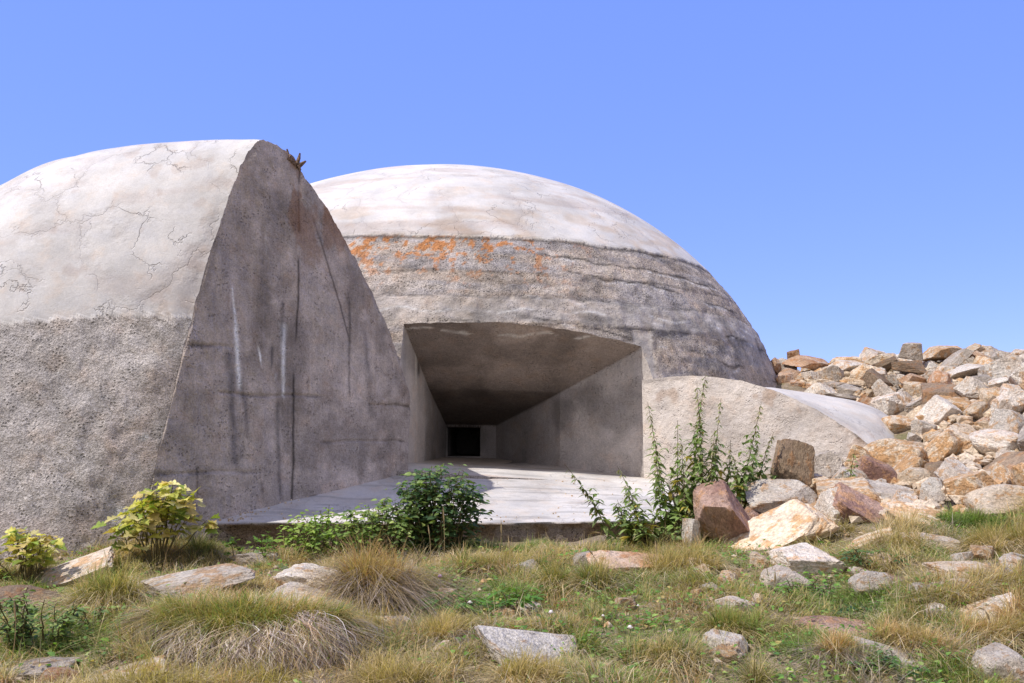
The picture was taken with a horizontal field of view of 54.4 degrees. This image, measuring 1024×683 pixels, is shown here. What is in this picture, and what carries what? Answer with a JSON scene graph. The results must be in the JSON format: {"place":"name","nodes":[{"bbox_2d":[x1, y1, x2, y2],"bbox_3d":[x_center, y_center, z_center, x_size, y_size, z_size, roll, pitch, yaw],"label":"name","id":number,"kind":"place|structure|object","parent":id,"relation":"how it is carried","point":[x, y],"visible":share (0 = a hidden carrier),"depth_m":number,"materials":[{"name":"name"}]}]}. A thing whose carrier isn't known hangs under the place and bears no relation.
{"place":"outdoors","nodes":[
{"label":"outdoors","id":0,"kind":"place"},
{"bbox_2d":[0,383,1023,682],"bbox_3d":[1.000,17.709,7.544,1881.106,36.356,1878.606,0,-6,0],"label":"ground","id":1,"kind":"structure","parent":0,"point":[902,435],"depth_m":5.87,"materials":[{"name":"green plant"}]},
{"bbox_2d":[0,585,61,614],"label":"rock","id":2,"kind":"object","parent":1,"relation":"on","point":[9,590],"visible":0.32,"depth_m":6.34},
{"bbox_2d":[0,526,67,584],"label":"leafy shrub","id":3,"kind":"object","parent":1,"relation":"on","point":[33,544],"visible":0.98,"depth_m":7.13,"materials":[{"name":"yellow plant"}]},
{"bbox_2d":[5,657,79,678],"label":"rock","id":4,"kind":"object","parent":1,"relation":"on","point":[53,661],"visible":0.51,"depth_m":4.98,"materials":[{"name":"grey stone"}]},
{"bbox_2d":[0,587,91,650],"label":"herb","id":5,"kind":"object","parent":1,"relation":"on","point":[59,623],"visible":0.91,"depth_m":5.27,"materials":[{"name":"green plant"}]},
{"bbox_2d":[38,667,78,682],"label":"rock","id":6,"kind":"object","parent":1,"relation":"on","point":[56,671],"visible":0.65,"depth_m":4.83,"materials":[{"name":"orange stone"}]},
{"bbox_2d":[40,546,114,586],"bbox_3d":[-3.298,1.712,7.297,1.005,0.084,0.502,-18,13,12],"label":"rock","id":7,"kind":"object","parent":1,"relation":"on","point":[69,567],"visible":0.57,"depth_m":7.23,"materials":[{"name":"stone"}]},
{"bbox_2d":[34,594,173,636],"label":"grass tussock","id":8,"kind":"object","parent":1,"relation":"on","point":[117,611],"depth_m":5.78,"materials":[{"name":"plant"}]},
{"bbox_2d":[74,603,141,628],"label":"herb","id":9,"kind":"object","parent":1,"relation":"on","point":[98,614],"visible":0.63,"depth_m":5.59,"materials":[{"name":"green plant"}]},
{"bbox_2d":[0,546,216,638],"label":"grass tussock","id":10,"kind":"object","parent":1,"relation":"on","point":[99,584],"depth_m":6.04,"materials":[{"name":"plant"}]},
{"bbox_2d":[89,655,168,681],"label":"rock","id":11,"kind":"object","parent":1,"relation":"on","point":[134,665],"visible":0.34,"depth_m":4.91,"materials":[{"name":"beige stone"}]},
{"bbox_2d":[90,480,219,568],"bbox_3d":[-2.709,1.432,7.662,0.834,0.735,0.778,5,-8,-41],"label":"leafy shrub","id":12,"kind":"object","parent":1,"relation":"on","point":[157,513],"visible":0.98,"depth_m":7.57,"materials":[{"name":"yellow plant"}]},
{"bbox_2d":[127,529,251,569],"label":"grass tussock","id":13,"kind":"object","parent":1,"relation":"on","point":[203,546],"depth_m":7.85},
{"bbox_2d":[142,563,255,597],"bbox_3d":[-1.996,1.527,6.330,0.724,0.090,0.362,-9,12,-13],"label":"rock","id":14,"kind":"object","parent":1,"relation":"on","point":[218,573],"visible":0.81,"depth_m":6.30,"materials":[{"name":"stone"}]},
{"bbox_2d":[75,579,405,682],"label":"grass tussock","id":15,"kind":"object","parent":1,"relation":"on","point":[272,628],"depth_m":5.18,"materials":[{"name":"plant"}]},
{"bbox_2d":[221,531,287,563],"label":"herb","id":16,"kind":"object","parent":1,"relation":"on","point":[264,541],"visible":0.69,"depth_m":7.78,"materials":[{"name":"green plant"}]},
{"bbox_2d":[229,552,280,565],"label":"rock","id":17,"kind":"object","parent":1,"relation":"on","point":[242,558],"visible":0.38,"depth_m":7.64,"materials":[{"name":"grey stone"}]},
{"bbox_2d":[273,563,348,595],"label":"rock","id":18,"kind":"object","parent":1,"relation":"on","point":[285,575],"visible":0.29,"depth_m":6.38,"materials":[{"name":"stone"}]},
{"bbox_2d":[276,507,374,561],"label":"leafy shrub","id":19,"kind":"object","parent":1,"relation":"on","point":[324,536],"visible":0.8,"depth_m":7.82,"materials":[{"name":"green plant"}]},
{"bbox_2d":[273,581,378,612],"bbox_3d":[-1.093,1.658,6.117,0.765,0.054,0.383,17,17,1],"label":"rock","id":20,"kind":"object","parent":1,"relation":"on","point":[288,585],"visible":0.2,"depth_m":6.19,"materials":[{"name":"stone"}]},
{"bbox_2d":[222,518,526,653],"bbox_3d":[-0.858,1.687,6.399,3.140,1.105,3.005,0,-6,0],"label":"grass tussock","id":21,"kind":"object","parent":1,"relation":"on","point":[366,577],"depth_m":6.23,"materials":[{"name":"plant"}]},
{"bbox_2d":[332,488,436,558],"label":"leafy shrub","id":22,"kind":"object","parent":1,"relation":"on","point":[374,519],"visible":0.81,"depth_m":7.96,"materials":[{"name":"green plant"}]},
{"bbox_2d":[306,637,471,682],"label":"grass tussock","id":23,"kind":"object","parent":1,"relation":"on","point":[370,674],"depth_m":4.83,"materials":[{"name":"plant"}]},
{"bbox_2d":[381,463,494,559],"bbox_3d":[-0.622,1.389,8.156,0.959,0.790,0.845,0,-6,0],"label":"leafy shrub","id":24,"kind":"object","parent":1,"relation":"on","point":[432,511],"visible":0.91,"depth_m":8.04,"materials":[{"name":"green plant"}]},
{"bbox_2d":[375,602,503,658],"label":"grass tussock","id":25,"kind":"object","parent":1,"relation":"on","point":[442,625],"depth_m":5.61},
{"bbox_2d":[0,139,893,564],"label":"concrete bunker","id":26,"kind":"object","parent":1,"relation":"on","point":[228,329],"visible":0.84,"depth_m":9.70,"materials":[{"name":"concrete"}]},
{"bbox_2d":[419,590,492,616],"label":"herb","id":27,"kind":"object","parent":1,"relation":"on","point":[465,598],"visible":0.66,"depth_m":6.07,"materials":[{"name":"green plant"}]},
{"bbox_2d":[427,539,521,578],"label":"grass tussock","id":28,"kind":"object","parent":1,"relation":"on","point":[478,561],"depth_m":7.04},
{"bbox_2d":[0,508,1023,682],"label":"ground herbs","id":29,"kind":"object","parent":1,"relation":"on","point":[51,653],"visible":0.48,"depth_m":5.71,"materials":[{"name":"green plant"}]},
{"bbox_2d":[481,587,547,617],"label":"herb","id":30,"kind":"object","parent":1,"relation":"on","point":[527,598],"visible":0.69,"depth_m":6.15,"materials":[{"name":"green plant"}]},
{"bbox_2d":[10,360,1022,682],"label":"gravel","id":31,"kind":"structure","parent":1,"relation":"on","point":[972,458],"depth_m":9.07,"materials":[{"name":"beige stone"}]},
{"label":"rock","id":32,"kind":"object","parent":31,"relation":"on","visible":0},
{"bbox_2d":[782,355,828,369],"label":"rock","id":33,"kind":"object","parent":32,"relation":"on","point":[806,362],"visible":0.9,"depth_m":14.32,"materials":[{"name":"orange stone"}]},
{"bbox_2d":[474,625,578,672],"bbox_3d":[0.089,1.622,5.236,0.606,0.124,0.454,18,12,-14],"label":"rock","id":34,"kind":"object","parent":1,"relation":"on","point":[496,639],"visible":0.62,"depth_m":5.19,"materials":[{"name":"stone"}]},
{"bbox_2d":[446,639,616,682],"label":"grass tussock","id":35,"kind":"object","parent":1,"relation":"on","point":[522,664],"depth_m":4.82,"materials":[{"name":"plant"}]},
{"bbox_2d":[492,547,661,611],"bbox_3d":[0.418,1.613,6.714,1.632,0.449,1.318,0,-6,0],"label":"grass tussock","id":36,"kind":"object","parent":1,"relation":"on","point":[583,574],"depth_m":6.69,"materials":[{"name":"plant"}]},
{"bbox_2d":[565,465,617,546],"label":"nettle","id":37,"kind":"object","parent":1,"relation":"on","point":[596,519],"visible":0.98,"depth_m":8.09,"materials":[{"name":"green plant"}]},
{"bbox_2d":[586,550,662,575],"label":"rock","id":38,"kind":"object","parent":1,"relation":"on","point":[622,556],"visible":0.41,"depth_m":7.06,"materials":[{"name":"beige stone"}]},
{"bbox_2d":[610,500,648,547],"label":"nettle","id":39,"kind":"object","parent":1,"relation":"on","point":[628,531],"visible":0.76,"depth_m":8.12,"materials":[{"name":"green plant"}]},
{"bbox_2d":[621,488,661,548],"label":"nettle","id":40,"kind":"object","parent":1,"relation":"on","point":[646,531],"visible":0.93,"depth_m":8.03,"materials":[{"name":"green plant"}]},
{"bbox_2d":[613,509,691,548],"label":"herb","id":41,"kind":"object","parent":1,"relation":"on","point":[670,530],"visible":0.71,"depth_m":8.05,"materials":[{"name":"green plant"}]},
{"bbox_2d":[645,453,679,537],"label":"nettle","id":42,"kind":"object","parent":1,"relation":"on","point":[662,503],"visible":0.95,"depth_m":8.24,"materials":[{"name":"green plant"}]},
{"bbox_2d":[644,406,681,528],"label":"nettle","id":43,"kind":"object","parent":1,"relation":"on","point":[669,506],"visible":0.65,"depth_m":8.44,"materials":[{"name":"green plant"}]},
{"bbox_2d":[590,626,742,681],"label":"grass tussock","id":44,"kind":"object","parent":1,"relation":"on","point":[634,654],"depth_m":5.10,"materials":[{"name":"plant"}]},
{"bbox_2d":[662,420,695,537],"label":"nettle","id":45,"kind":"object","parent":1,"relation":"on","point":[675,482],"visible":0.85,"depth_m":8.32,"materials":[{"name":"green plant"}]},
{"bbox_2d":[669,444,694,529],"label":"nettle","id":46,"kind":"object","parent":1,"relation":"on","point":[688,495],"visible":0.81,"depth_m":8.24,"materials":[{"name":"green plant"}]},
{"bbox_2d":[608,533,757,592],"bbox_3d":[1.194,1.570,7.019,1.390,0.434,1.434,-3,-6,27],"label":"grass tussock","id":47,"kind":"object","parent":1,"relation":"on","point":[687,554],"depth_m":6.94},
{"bbox_2d":[682,518,700,545],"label":"rock","id":48,"kind":"object","parent":1,"relation":"on","point":[689,525],"visible":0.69,"depth_m":7.83,"materials":[{"name":"stone"}]},
{"bbox_2d":[680,376,709,518],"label":"nettle","id":49,"kind":"object","parent":1,"relation":"on","point":[694,462],"visible":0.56,"depth_m":8.42,"materials":[{"name":"green plant"}]},
{"bbox_2d":[684,388,717,517],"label":"nettle","id":50,"kind":"object","parent":1,"relation":"on","point":[699,465],"visible":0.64,"depth_m":8.33,"materials":[{"name":"green plant"}]},
{"bbox_2d":[703,402,728,482],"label":"nettle","id":51,"kind":"object","parent":1,"relation":"on","point":[720,472],"visible":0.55,"depth_m":8.42,"materials":[{"name":"green plant"}]},
{"bbox_2d":[693,480,749,542],"bbox_3d":[1.761,1.466,8.045,0.549,0.596,0.447,-9,18,10],"label":"rock","id":52,"kind":"object","parent":1,"relation":"on","point":[719,512],"visible":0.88,"depth_m":7.93,"materials":[{"name":"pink stone"}]},
{"bbox_2d":[702,629,747,657],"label":"rock","id":53,"kind":"object","parent":1,"relation":"on","point":[728,641],"visible":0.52,"depth_m":5.27,"materials":[{"name":"stone"}]},
{"bbox_2d":[662,597,801,660],"bbox_3d":[1.279,1.598,5.527,1.211,0.359,1.137,0,-6,0],"label":"grass tussock","id":54,"kind":"object","parent":1,"relation":"on","point":[749,626],"depth_m":5.54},
{"bbox_2d":[731,402,763,501],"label":"nettle","id":55,"kind":"object","parent":1,"relation":"on","point":[745,469],"visible":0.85,"depth_m":8.70,"materials":[{"name":"green plant"}]},
{"bbox_2d":[722,499,839,549],"bbox_3d":[2.017,1.528,7.787,0.952,0.201,0.714,-31,11,4],"label":"rock","id":56,"kind":"object","parent":1,"relation":"on","point":[787,521],"visible":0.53,"depth_m":7.66,"materials":[{"name":"beige stone"}]},
{"bbox_2d":[745,479,817,513],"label":"rock","id":57,"kind":"object","parent":1,"relation":"on","point":[764,495],"visible":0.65,"depth_m":8.41,"materials":[{"name":"stone"}]},
{"bbox_2d":[759,565,812,588],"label":"rock","id":58,"kind":"object","parent":1,"relation":"on","point":[783,573],"visible":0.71,"depth_m":6.45,"materials":[{"name":"stone"}]},
{"bbox_2d":[770,439,814,490],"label":"rock","id":59,"kind":"object","parent":1,"relation":"on","point":[793,459],"visible":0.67,"depth_m":8.79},
{"bbox_2d":[760,578,841,601],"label":"herb","id":60,"kind":"object","parent":1,"relation":"on","point":[810,589],"visible":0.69,"depth_m":6.26,"materials":[{"name":"green plant"}]},
{"bbox_2d":[769,543,846,576],"bbox_3d":[2.104,1.530,6.913,0.564,0.199,0.423,5,8,-10],"label":"rock","id":61,"kind":"object","parent":1,"relation":"on","point":[803,556],"visible":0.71,"depth_m":6.76,"materials":[{"name":"stone"}]},
{"bbox_2d":[813,486,839,518],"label":"rock","id":62,"kind":"object","parent":1,"relation":"on","point":[823,504],"visible":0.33,"depth_m":8.04,"materials":[{"name":"stone"}]},
{"bbox_2d":[814,451,842,478],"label":"rock","id":63,"kind":"object","parent":1,"relation":"on","point":[828,464],"visible":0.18,"depth_m":9.35,"materials":[{"name":"grey stone"}]},
{"bbox_2d":[792,615,866,636],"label":"rock","id":64,"kind":"object","parent":1,"relation":"on","point":[830,621],"visible":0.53,"depth_m":5.57,"materials":[{"name":"brown stone"}]},
{"bbox_2d":[772,621,916,681],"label":"grass tussock","id":65,"kind":"object","parent":1,"relation":"on","point":[842,643],"depth_m":5.05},
{"bbox_2d":[816,476,880,502],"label":"rock","id":66,"kind":"object","parent":1,"relation":"on","point":[862,485],"visible":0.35,"depth_m":8.48,"materials":[{"name":"beige stone"}]},
{"bbox_2d":[832,482,883,523],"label":"rock","id":67,"kind":"object","parent":1,"relation":"on","point":[849,500],"visible":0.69,"depth_m":7.93,"materials":[{"name":"pink stone"}]},
{"bbox_2d":[848,571,894,596],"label":"rock","id":68,"kind":"object","parent":1,"relation":"on","point":[857,581],"visible":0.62,"depth_m":6.21,"materials":[{"name":"stone"}]},
{"bbox_2d":[854,455,897,482],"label":"rock","id":69,"kind":"object","parent":1,"relation":"on","point":[872,468],"visible":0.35,"depth_m":9.00,"materials":[{"name":"purple stone"}]},
{"bbox_2d":[838,547,913,569],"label":"herb","id":70,"kind":"object","parent":1,"relation":"on","point":[857,559],"visible":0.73,"depth_m":6.71,"materials":[{"name":"green plant"}]},
{"bbox_2d":[846,646,930,682],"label":"herb","id":71,"kind":"object","parent":1,"relation":"on","point":[886,658],"visible":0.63,"depth_m":4.87,"materials":[{"name":"green plant"}]},
{"bbox_2d":[851,636,926,669],"bbox_3d":[2.033,1.649,5.112,0.547,0.056,0.274,18,10,1],"label":"rock","id":72,"kind":"object","parent":1,"relation":"on","point":[870,642],"visible":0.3,"depth_m":5.15,"materials":[{"name":"stone"}]},
{"bbox_2d":[866,479,913,498],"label":"rock","id":73,"kind":"object","parent":1,"relation":"on","point":[883,490],"visible":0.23,"depth_m":8.64,"materials":[{"name":"stone"}]},
{"bbox_2d":[818,497,962,544],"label":"grass tussock","id":74,"kind":"object","parent":1,"relation":"on","point":[905,521],"depth_m":7.32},
{"bbox_2d":[869,391,913,415],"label":"rock","id":75,"kind":"object","parent":1,"relation":"on","point":[895,403],"visible":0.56,"depth_m":11.99,"materials":[{"name":"stone"}]},
{"bbox_2d":[863,438,926,466],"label":"rock","id":76,"kind":"object","parent":1,"relation":"on","point":[891,452],"visible":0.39,"depth_m":9.50,"materials":[{"name":"beige stone"}]},
{"bbox_2d":[826,515,967,570],"bbox_3d":[2.740,1.430,7.094,1.322,0.416,1.267,-3,-6,27],"label":"grass tussock","id":77,"kind":"object","parent":1,"relation":"on","point":[898,537],"depth_m":7.03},
{"bbox_2d":[881,415,914,432],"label":"rock","id":78,"kind":"object","parent":1,"relation":"on","point":[896,423],"visible":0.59,"depth_m":10.67,"materials":[{"name":"beige stone"}]},
{"bbox_2d":[836,611,978,678],"bbox_3d":[2.130,1.637,5.313,1.200,0.400,1.055,0,-6,0],"label":"grass tussock","id":79,"kind":"object","parent":1,"relation":"on","point":[904,633],"depth_m":5.26,"materials":[{"name":"plant"}]},
{"bbox_2d":[891,360,926,373],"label":"rock","id":80,"kind":"object","parent":1,"relation":"on","point":[915,366],"visible":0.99,"depth_m":13.16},
{"bbox_2d":[892,453,927,472],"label":"rock","id":81,"kind":"object","parent":1,"relation":"on","point":[905,462],"visible":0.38,"depth_m":9.20,"materials":[{"name":"beige stone"}]},
{"bbox_2d":[880,501,946,525],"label":"rock","id":82,"kind":"object","parent":1,"relation":"on","point":[923,511],"visible":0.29,"depth_m":7.81,"materials":[{"name":"beige stone"}]},
{"bbox_2d":[897,467,929,487],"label":"rock","id":83,"kind":"object","parent":1,"relation":"on","point":[910,476],"visible":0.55,"depth_m":8.87,"materials":[{"name":"beige stone"}]},
{"bbox_2d":[896,354,933,362],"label":"rock","id":84,"kind":"object","parent":1,"relation":"on","point":[901,359],"visible":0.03,"depth_m":13.95,"materials":[{"name":"stone"}]},
{"bbox_2d":[922,345,961,361],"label":"rock","id":85,"kind":"object","parent":84,"relation":"on","point":[937,352],"visible":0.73,"depth_m":13.61,"materials":[{"name":"beige stone"}]},
{"bbox_2d":[900,532,962,550],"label":"rock","id":86,"kind":"object","parent":1,"relation":"on","point":[944,540],"visible":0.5,"depth_m":7.02,"materials":[{"name":"stone"}]},
{"bbox_2d":[919,477,945,502],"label":"rock","id":87,"kind":"object","parent":1,"relation":"on","point":[931,487],"visible":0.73,"depth_m":8.30,"materials":[{"name":"stone"}]},
{"bbox_2d":[913,395,961,424],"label":"rock","id":88,"kind":"object","parent":1,"relation":"on","point":[937,409],"visible":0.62,"depth_m":10.64,"materials":[{"name":"stone"}]},
{"bbox_2d":[920,383,961,404],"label":"rock","id":89,"kind":"object","parent":1,"relation":"on","point":[929,391],"visible":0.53,"depth_m":11.47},
{"bbox_2d":[924,430,963,461],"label":"rock","id":90,"kind":"object","parent":1,"relation":"on","point":[944,445],"visible":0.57,"depth_m":9.47,"materials":[{"name":"beige stone"}]},
{"bbox_2d":[929,422,976,452],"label":"rock","id":91,"kind":"object","parent":1,"relation":"on","point":[962,432],"visible":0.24,"depth_m":9.87,"materials":[{"name":"beige stone"}]},
{"bbox_2d":[934,457,972,481],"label":"rock","id":92,"kind":"object","parent":1,"relation":"on","point":[950,467],"visible":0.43,"depth_m":8.54,"materials":[{"name":"stone"}]},
{"bbox_2d":[922,561,990,577],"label":"rock","id":93,"kind":"object","parent":1,"relation":"on","point":[957,565],"visible":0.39,"depth_m":6.43,"materials":[{"name":"beige stone"}]},
{"bbox_2d":[940,348,973,366],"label":"rock","id":94,"kind":"object","parent":1,"relation":"on","point":[958,358],"visible":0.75,"depth_m":13.14,"materials":[{"name":"grey stone"}]},
{"bbox_2d":[921,501,1004,530],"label":"grass tussock","id":95,"kind":"object","parent":1,"relation":"on","point":[968,517],"depth_m":7.63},
{"bbox_2d":[947,363,982,378],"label":"rock","id":96,"kind":"object","parent":1,"relation":"on","point":[965,370],"visible":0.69,"depth_m":12.62,"materials":[{"name":"stone"}]},
{"bbox_2d":[943,471,997,496],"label":"rock","id":97,"kind":"object","parent":1,"relation":"on","point":[964,484],"visible":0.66,"depth_m":8.06,"materials":[{"name":"beige stone"}]},
{"bbox_2d":[953,376,987,399],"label":"rock","id":98,"kind":"object","parent":1,"relation":"on","point":[967,386],"visible":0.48,"depth_m":11.20,"materials":[{"name":"stone"}]},
{"bbox_2d":[926,514,1023,562],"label":"grass tussock","id":99,"kind":"object","parent":1,"relation":"on","point":[1000,543],"depth_m":6.93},
{"bbox_2d":[932,580,1023,665],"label":"grass tussock","id":100,"kind":"object","parent":1,"relation":"on","point":[1011,610],"depth_m":5.46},
{"bbox_2d":[960,592,1019,622],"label":"rock","id":101,"kind":"object","parent":1,"relation":"on","point":[996,598],"visible":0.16,"depth_m":5.79,"materials":[{"name":"stone"}]},
{"bbox_2d":[963,484,1023,519],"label":"rock","id":102,"kind":"object","parent":1,"relation":"on","point":[992,498],"visible":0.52,"depth_m":7.76,"materials":[{"name":"beige stone"}]},
{"bbox_2d":[969,429,1019,454],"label":"rock","id":103,"kind":"object","parent":1,"relation":"on","point":[983,441],"visible":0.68,"depth_m":9.40,"materials":[{"name":"stone"}]},
{"bbox_2d":[970,642,1023,682],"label":"rock","id":104,"kind":"object","parent":1,"relation":"on","point":[1008,659],"visible":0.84,"depth_m":4.92,"materials":[{"name":"stone"}]},
{"bbox_2d":[978,354,1023,378],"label":"rock","id":105,"kind":"object","parent":1,"relation":"on","point":[1007,366],"visible":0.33,"depth_m":12.07,"materials":[{"name":"stone"}]},
{"bbox_2d":[982,451,1023,470],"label":"rock","id":106,"kind":"object","parent":1,"relation":"on","point":[1009,460],"visible":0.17,"depth_m":8.91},
{"bbox_2d":[987,409,1023,433],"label":"rock","id":107,"kind":"object","parent":1,"relation":"on","point":[1007,420],"visible":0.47,"depth_m":9.92,"materials":[{"name":"stone"}]},
{"bbox_2d":[990,387,1023,414],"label":"rock","id":108,"kind":"object","parent":1,"relation":"on","point":[1011,399],"visible":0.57,"depth_m":10.30,"materials":[{"name":"stone"}]},
{"bbox_2d":[0,0,1023,370],"label":"sky","id":109,"kind":"structure","parent":0,"point":[850,173],"materials":[{"name":"blue"}]},
{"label":"rock","id":110,"kind":"object","parent":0,"visible":0},
{"bbox_2d":[898,342,922,360],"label":"rock","id":111,"kind":"object","parent":110,"relation":"on","point":[911,350],"visible":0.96,"depth_m":13.46,"materials":[{"name":"grey stone"}]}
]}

